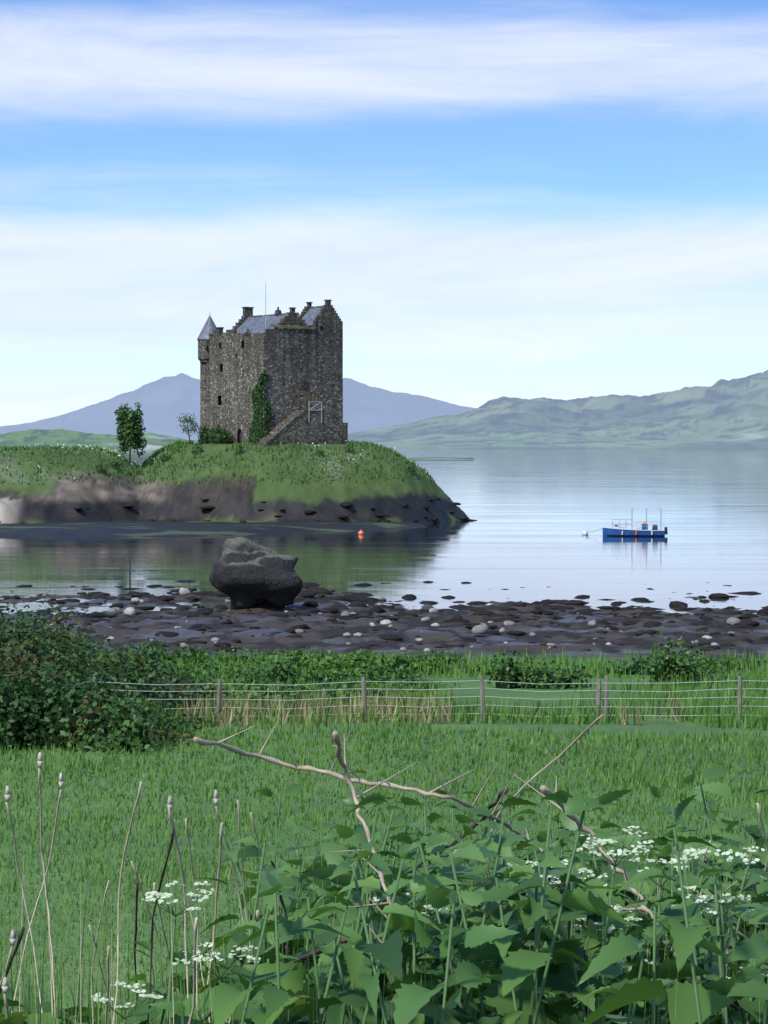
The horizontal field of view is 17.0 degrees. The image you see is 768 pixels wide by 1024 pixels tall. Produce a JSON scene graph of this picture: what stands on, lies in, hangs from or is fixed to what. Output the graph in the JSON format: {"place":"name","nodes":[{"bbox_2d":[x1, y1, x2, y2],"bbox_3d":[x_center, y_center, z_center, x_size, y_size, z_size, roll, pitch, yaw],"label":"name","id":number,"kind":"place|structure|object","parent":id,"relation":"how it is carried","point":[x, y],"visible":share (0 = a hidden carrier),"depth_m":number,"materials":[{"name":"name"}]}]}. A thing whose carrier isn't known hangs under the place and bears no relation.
{"place":"outdoors","nodes":[
{"label":"outdoors","id":0,"kind":"place"},
{"bbox_2d":[0,429,473,460],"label":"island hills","id":1,"kind":"structure","parent":0,"point":[54,438],"depth_m":1577.93,"materials":[{"name":"green plant"}]},
{"bbox_2d":[0,373,476,439],"bbox_3d":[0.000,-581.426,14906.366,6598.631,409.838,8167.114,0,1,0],"label":"mountain","id":2,"kind":"structure","parent":0,"point":[164,402],"depth_m":13077.11,"materials":[{"name":"stone"}]},
{"bbox_2d":[0,443,767,1020],"bbox_3d":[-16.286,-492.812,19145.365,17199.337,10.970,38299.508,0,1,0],"label":"ground","id":3,"kind":"structure","parent":0,"point":[30,509],"depth_m":111.24,"materials":[{"name":"green plant"}]},
{"bbox_2d":[0,606,221,750],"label":"leaves","id":4,"kind":"object","parent":3,"relation":"on","point":[35,666],"visible":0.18,"depth_m":63.29,"materials":[{"name":"green plant"}]},
{"bbox_2d":[125,438,133,463],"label":"tree trunk","id":5,"kind":"object","parent":3,"relation":"on","point":[129,461],"visible":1,"depth_m":314.37,"materials":[{"name":"brown plant"}]},
{"bbox_2d":[114,402,146,458],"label":"tree leaves","id":6,"kind":"object","parent":5,"relation":"attached to","point":[129,425],"visible":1,"depth_m":313.97,"materials":[{"name":"green plant"}]},
{"bbox_2d":[127,693,177,726],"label":"rushes","id":7,"kind":"object","parent":3,"relation":"on","point":[160,717],"depth_m":65.38,"materials":[{"name":"green plant"}]},
{"bbox_2d":[183,420,194,443],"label":"tree trunk","id":8,"kind":"object","parent":3,"relation":"on","point":[189,430],"visible":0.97,"depth_m":321.50,"materials":[{"name":"brown plant"}]},
{"bbox_2d":[178,413,199,435],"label":"tree leaves","id":9,"kind":"object","parent":8,"relation":"attached to","point":[190,421],"visible":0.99,"depth_m":321.34,"materials":[{"name":"green plant"}]},
{"bbox_2d":[3,440,421,482],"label":"island flower heads","id":10,"kind":"object","parent":3,"relation":"on","point":[165,451],"visible":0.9,"depth_m":312.05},
{"bbox_2d":[197,422,233,443],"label":"bush","id":11,"kind":"object","parent":3,"relation":"on","point":[210,436],"depth_m":315.48,"materials":[{"name":"green plant"}]},
{"bbox_2d":[0,439,434,485],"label":"island grass tufts","id":12,"kind":"object","parent":3,"relation":"on","point":[172,447],"visible":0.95,"depth_m":307.10,"materials":[{"name":"green plant"}]},
{"bbox_2d":[0,496,476,522],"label":"rocks","id":13,"kind":"object","parent":3,"relation":"on","point":[345,504],"visible":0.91,"depth_m":298.27,"materials":[{"name":"stone"}]},
{"bbox_2d":[94,441,415,472],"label":"grass tufts","id":14,"kind":"object","parent":3,"relation":"on","point":[196,451],"visible":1,"depth_m":308.34,"materials":[{"name":"green plant"}]},
{"bbox_2d":[209,537,302,609],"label":"boulder","id":15,"kind":"object","parent":3,"relation":"on","point":[246,573],"visible":0.95,"depth_m":142.86,"materials":[{"name":"grey stone"}]},
{"bbox_2d":[200,335,342,443],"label":"castle wall","id":16,"kind":"structure","parent":3,"relation":"on","point":[232,369],"depth_m":314.08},
{"bbox_2d":[248,373,272,443],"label":"castle ivy leaves","id":17,"kind":"object","parent":16,"relation":"attached to","point":[254,429],"visible":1,"depth_m":310.11,"materials":[{"name":"green plant"}]},
{"bbox_2d":[197,283,347,446],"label":"castle","id":18,"kind":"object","parent":3,"relation":"on","point":[306,425],"visible":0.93,"depth_m":313.80,"materials":[{"name":"grey stone"}]},
{"bbox_2d":[11,587,734,652],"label":"stones","id":19,"kind":"object","parent":3,"relation":"on","point":[182,591],"visible":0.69,"depth_m":122.91,"materials":[{"name":"grey stone"}]},
{"bbox_2d":[2,716,755,885],"bbox_3d":[-0.569,4.723,41.516,19.035,3.036,48.912,0,1,0],"label":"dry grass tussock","id":20,"kind":"object","parent":3,"relation":"on","point":[394,726],"depth_m":49.43,"materials":[{"name":"plant"}]},
{"bbox_2d":[0,590,765,754],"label":"shore scrub","id":21,"kind":"object","parent":3,"relation":"on","point":[138,687],"depth_m":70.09,"materials":[{"name":"green plant"}]},
{"bbox_2d":[0,580,767,653],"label":"shore rocks","id":22,"kind":"object","parent":3,"relation":"on","point":[745,620],"visible":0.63,"depth_m":137.68,"materials":[{"name":"grey stone"}]},
{"bbox_2d":[0,841,767,1023],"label":"verge leaves","id":23,"kind":"object","parent":3,"relation":"on","point":[332,1014],"visible":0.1,"depth_m":4.94,"materials":[{"name":"green plant"}]},
{"bbox_2d":[0,714,767,1023],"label":"dead branches","id":24,"kind":"object","parent":3,"relation":"on","point":[544,789],"visible":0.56,"depth_m":4.10,"materials":[{"name":"brown wood"}]},
{"bbox_2d":[0,711,767,1016],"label":"grass","id":25,"kind":"structure","parent":3,"relation":"on","point":[258,725],"depth_m":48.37,"materials":[{"name":"green plant"}]},
{"bbox_2d":[0,816,767,1023],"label":"tall green grass","id":26,"kind":"structure","parent":3,"relation":"on","point":[104,958],"depth_m":4.09,"materials":[{"name":"green plant"}]},
{"bbox_2d":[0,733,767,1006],"bbox_3d":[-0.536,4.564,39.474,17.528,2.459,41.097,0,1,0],"label":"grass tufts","id":27,"kind":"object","parent":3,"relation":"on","point":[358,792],"visible":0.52,"depth_m":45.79,"materials":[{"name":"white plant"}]},
{"bbox_2d":[9,824,764,1023],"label":"tall dry grass","id":28,"kind":"structure","parent":3,"relation":"on","point":[112,967],"depth_m":3.78,"materials":[{"name":"plant"}]},
{"bbox_2d":[82,676,767,723],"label":"fence","id":29,"kind":"object","parent":3,"relation":"on","point":[606,698],"visible":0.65,"depth_m":68.62,"materials":[{"name":"silver metal"}]},
{"bbox_2d":[91,826,767,1023],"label":"cow parsley","id":30,"kind":"object","parent":3,"relation":"on","point":[535,863],"depth_m":3.69,"materials":[{"name":"white plant"}]},
{"bbox_2d":[173,687,690,727],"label":"grass","id":31,"kind":"structure","parent":3,"relation":"on","point":[624,718],"depth_m":68.54,"materials":[{"name":"plant"}]},
{"bbox_2d":[123,607,740,646],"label":"stones","id":32,"kind":"object","parent":3,"relation":"on","point":[481,629],"visible":0.88,"depth_m":120.84,"materials":[{"name":"grey stone"}]},
{"bbox_2d":[104,645,767,720],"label":"shore grass tufts","id":33,"kind":"object","parent":3,"relation":"on","point":[731,693],"visible":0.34,"depth_m":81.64,"materials":[{"name":"green plant"}]},
{"bbox_2d":[114,761,767,1023],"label":"leaves","id":34,"kind":"object","parent":3,"relation":"on","point":[410,1000],"visible":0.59,"depth_m":3.54,"materials":[{"name":"green plant"}]},
{"bbox_2d":[132,772,767,1023],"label":"nettle","id":35,"kind":"object","parent":3,"relation":"on","point":[741,987],"depth_m":3.39,"materials":[{"name":"green plant"}]},
{"bbox_2d":[140,690,767,730],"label":"grass","id":36,"kind":"structure","parent":3,"relation":"on","point":[750,722],"depth_m":68.36,"materials":[{"name":"green plant"}]},
{"bbox_2d":[0,448,767,614],"bbox_3d":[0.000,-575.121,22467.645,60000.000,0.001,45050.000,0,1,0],"label":"water","id":37,"kind":"structure","parent":0,"point":[535,513],"depth_m":235.89,"materials":[{"name":"blue liquid"}]},
{"bbox_2d":[602,508,667,535],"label":"boat","id":38,"kind":"object","parent":37,"relation":"on","point":[637,531],"visible":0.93,"depth_m":262.14,"materials":[{"name":"blue"}]},
{"bbox_2d":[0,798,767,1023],"bbox_3d":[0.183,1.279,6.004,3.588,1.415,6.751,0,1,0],"label":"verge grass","id":39,"kind":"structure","parent":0,"point":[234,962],"depth_m":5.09,"materials":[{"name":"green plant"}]},
{"bbox_2d":[0,0,767,425],"label":"sky","id":40,"kind":"structure","parent":0,"point":[490,199],"materials":[{"name":"blue"}]},
{"bbox_2d":[348,370,767,448],"bbox_3d":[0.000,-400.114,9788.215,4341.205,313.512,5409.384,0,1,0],"label":"shore hills","id":41,"kind":"structure","parent":0,"point":[725,414],"depth_m":8303.05,"materials":[{"name":"green plant"}]}
]}

